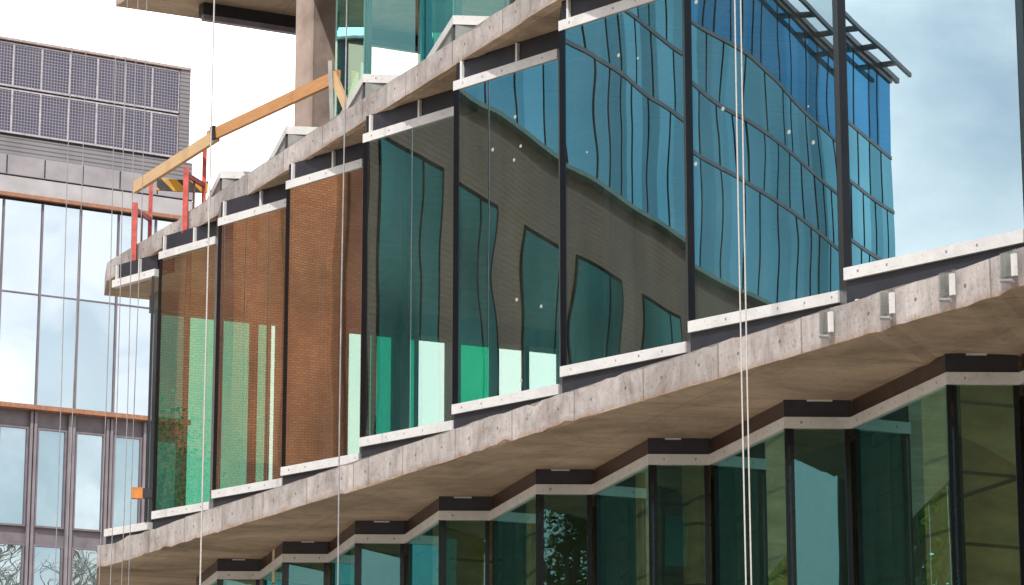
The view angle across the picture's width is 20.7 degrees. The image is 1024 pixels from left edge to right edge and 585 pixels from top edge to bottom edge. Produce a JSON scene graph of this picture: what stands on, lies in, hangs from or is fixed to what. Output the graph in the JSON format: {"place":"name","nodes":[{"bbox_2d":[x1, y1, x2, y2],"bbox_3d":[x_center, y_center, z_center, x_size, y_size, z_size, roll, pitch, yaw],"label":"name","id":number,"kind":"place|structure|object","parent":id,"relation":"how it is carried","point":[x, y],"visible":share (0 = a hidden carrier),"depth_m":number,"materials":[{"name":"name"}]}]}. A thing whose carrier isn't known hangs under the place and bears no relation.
{"place":"outdoors","nodes":[
{"label":"outdoors","id":0,"kind":"place"},
{"bbox_2d":[0,36,192,584],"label":"solar building","id":1,"kind":"structure","parent":0,"point":[35,98],"depth_m":104.45,"materials":[{"name":"grey metal"}]},
{"bbox_2d":[0,199,2,261],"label":"window","id":2,"kind":"structure","parent":1,"relation":"in","point":[1,200],"depth_m":103.35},
{"bbox_2d":[0,542,23,584],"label":"window","id":3,"kind":"structure","parent":1,"relation":"in","point":[11,554],"depth_m":101.23,"materials":[{"name":"clear glass"}]},
{"bbox_2d":[0,424,28,526],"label":"window","id":4,"kind":"structure","parent":1,"relation":"in","point":[13,439],"depth_m":101.90,"materials":[{"name":"clear glass"}]},
{"bbox_2d":[0,199,41,404],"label":"window","id":5,"kind":"structure","parent":1,"relation":"in","point":[21,221],"depth_m":103.15,"materials":[{"name":"clear glass"}]},
{"bbox_2d":[31,544,62,584],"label":"window","id":6,"kind":"structure","parent":1,"relation":"in","point":[43,558],"depth_m":101.92,"materials":[{"name":"glass"}]},
{"bbox_2d":[34,428,66,529],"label":"window","id":7,"kind":"structure","parent":1,"relation":"in","point":[47,450],"depth_m":102.62,"materials":[{"name":"clear glass"}]},
{"bbox_2d":[34,204,79,407],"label":"window","id":8,"kind":"structure","parent":1,"relation":"in","point":[50,327],"depth_m":103.88,"materials":[{"name":"clear glass"}]},
{"bbox_2d":[70,547,96,584],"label":"window","id":9,"kind":"structure","parent":1,"relation":"in","point":[83,560],"depth_m":102.67,"materials":[{"name":"clear glass"}]},
{"bbox_2d":[72,432,104,532],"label":"window","id":10,"kind":"structure","parent":1,"relation":"in","point":[89,447],"depth_m":103.38,"materials":[{"name":"clear glass"}]},
{"bbox_2d":[73,210,117,411],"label":"window","id":11,"kind":"structure","parent":1,"relation":"in","point":[90,380],"depth_m":104.62,"materials":[{"name":"glass"}]},
{"bbox_2d":[110,435,141,527],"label":"window","id":12,"kind":"structure","parent":1,"relation":"in","point":[118,517],"depth_m":104.16,"materials":[{"name":"clear glass"}]},
{"bbox_2d":[112,215,154,415],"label":"window","id":13,"kind":"structure","parent":1,"relation":"in","point":[141,385],"depth_m":105.19,"materials":[{"name":"clear glass"}]},
{"bbox_2d":[148,439,178,521],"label":"window","id":14,"kind":"structure","parent":1,"relation":"in","point":[168,450],"depth_m":105.11,"materials":[{"name":"glass"}]},
{"bbox_2d":[151,220,183,418],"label":"window","id":15,"kind":"structure","parent":1,"relation":"in","point":[172,327],"depth_m":105.88,"materials":[{"name":"glass"}]},
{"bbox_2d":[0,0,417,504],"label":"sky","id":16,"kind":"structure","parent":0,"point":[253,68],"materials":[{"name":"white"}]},
{"label":"ground","id":17,"kind":"structure","parent":0,"visible":0},
{"bbox_2d":[96,0,1023,584],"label":"office building","id":18,"kind":"structure","parent":17,"relation":"on","point":[534,292],"depth_m":28.22,"materials":[{"name":"concrete"}]},
{"bbox_2d":[54,0,74,584],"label":"cable","id":19,"kind":"object","parent":18,"relation":"hanging from","point":[63,294],"visible":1,"depth_m":34.83,"materials":[{"name":"grey metal"}]},
{"bbox_2d":[66,0,87,584],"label":"cable","id":20,"kind":"object","parent":18,"relation":"hanging from","point":[77,295],"visible":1,"depth_m":35.11,"materials":[{"name":"grey metal"}]},
{"bbox_2d":[99,4,116,584],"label":"cable","id":21,"kind":"object","parent":18,"relation":"hanging from","point":[109,296],"visible":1,"depth_m":35.43,"materials":[{"name":"grey metal"}]},
{"bbox_2d":[110,0,127,584],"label":"cable","id":22,"kind":"object","parent":18,"relation":"hanging from","point":[120,295],"visible":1,"depth_m":35.75,"materials":[{"name":"grey metal"}]},
{"bbox_2d":[121,4,137,584],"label":"cable","id":23,"kind":"object","parent":18,"relation":"hanging from","point":[130,294],"visible":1,"depth_m":36.07,"materials":[{"name":"grey metal"}]},
{"bbox_2d":[128,0,146,584],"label":"cable","id":24,"kind":"object","parent":18,"relation":"hanging from","point":[138,292],"visible":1,"depth_m":36.35,"materials":[{"name":"grey metal"}]},
{"bbox_2d":[104,254,174,543],"bbox_3d":[-5.233,1.591,39.355,0.376,4.178,1.020,12,-17,-42],"label":"window frame","id":25,"kind":"structure","parent":18,"relation":"in","point":[149,266],"depth_m":39.25,"materials":[{"name":"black metal"}]},
{"bbox_2d":[131,184,152,260],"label":"guard post","id":26,"kind":"object","parent":18,"relation":"attached to","point":[136,211],"visible":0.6,"depth_m":40.03,"materials":[{"name":"red metal"}]},
{"bbox_2d":[133,133,219,193],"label":"timber beam","id":27,"kind":"structure","parent":26,"relation":"on","point":[183,156],"depth_m":39.33,"materials":[{"name":"brown wood"}]},
{"bbox_2d":[131,487,152,498],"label":"timber block","id":28,"kind":"structure","parent":18,"relation":"attached to","point":[141,493],"depth_m":38.01,"materials":[{"name":"orange wood"}]},
{"bbox_2d":[157,178,207,193],"bbox_3d":[-4.644,-1.502,39.566,0.722,0.190,0.040,2,-13,-7],"label":"hazard board","id":29,"kind":"object","parent":18,"relation":"attached to","point":[174,185],"visible":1,"depth_m":39.53,"materials":[{"name":"paint"}]},
{"bbox_2d":[182,149,206,232],"bbox_3d":[-4.351,-1.407,38.508,0.513,1.425,0.515,6,-14,-27],"label":"guard post","id":30,"kind":"object","parent":18,"relation":"attached to","point":[187,176],"visible":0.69,"depth_m":38.30,"materials":[{"name":"red metal"}]},
{"bbox_2d":[199,0,214,584],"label":"rope","id":31,"kind":"object","parent":18,"relation":"hanging from","point":[207,292],"visible":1,"depth_m":31.75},
{"bbox_2d":[328,60,347,119],"bbox_3d":[-2.147,-2.384,34.870,0.421,1.082,0.117,-12,-17,43],"label":"rail post","id":32,"kind":"object","parent":18,"relation":"on","point":[334,81],"visible":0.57,"depth_m":34.95,"materials":[{"name":"grey metal"}]},
{"bbox_2d":[206,70,340,140],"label":"timber beam","id":33,"kind":"structure","parent":32,"relation":"attached to","point":[305,91],"depth_m":36.69,"materials":[{"name":"orange wood"}]},
{"bbox_2d":[337,0,347,584],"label":"rope","id":34,"kind":"object","parent":18,"relation":"hanging from","point":[341,296],"visible":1,"depth_m":29.69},
{"bbox_2d":[734,0,746,584],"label":"rope","id":35,"kind":"object","parent":18,"relation":"hanging from","point":[740,292],"visible":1,"depth_m":21.00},
{"bbox_2d":[740,0,751,584],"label":"rope","id":36,"kind":"object","parent":18,"relation":"hanging from","point":[745,293],"visible":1,"depth_m":21.09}
]}

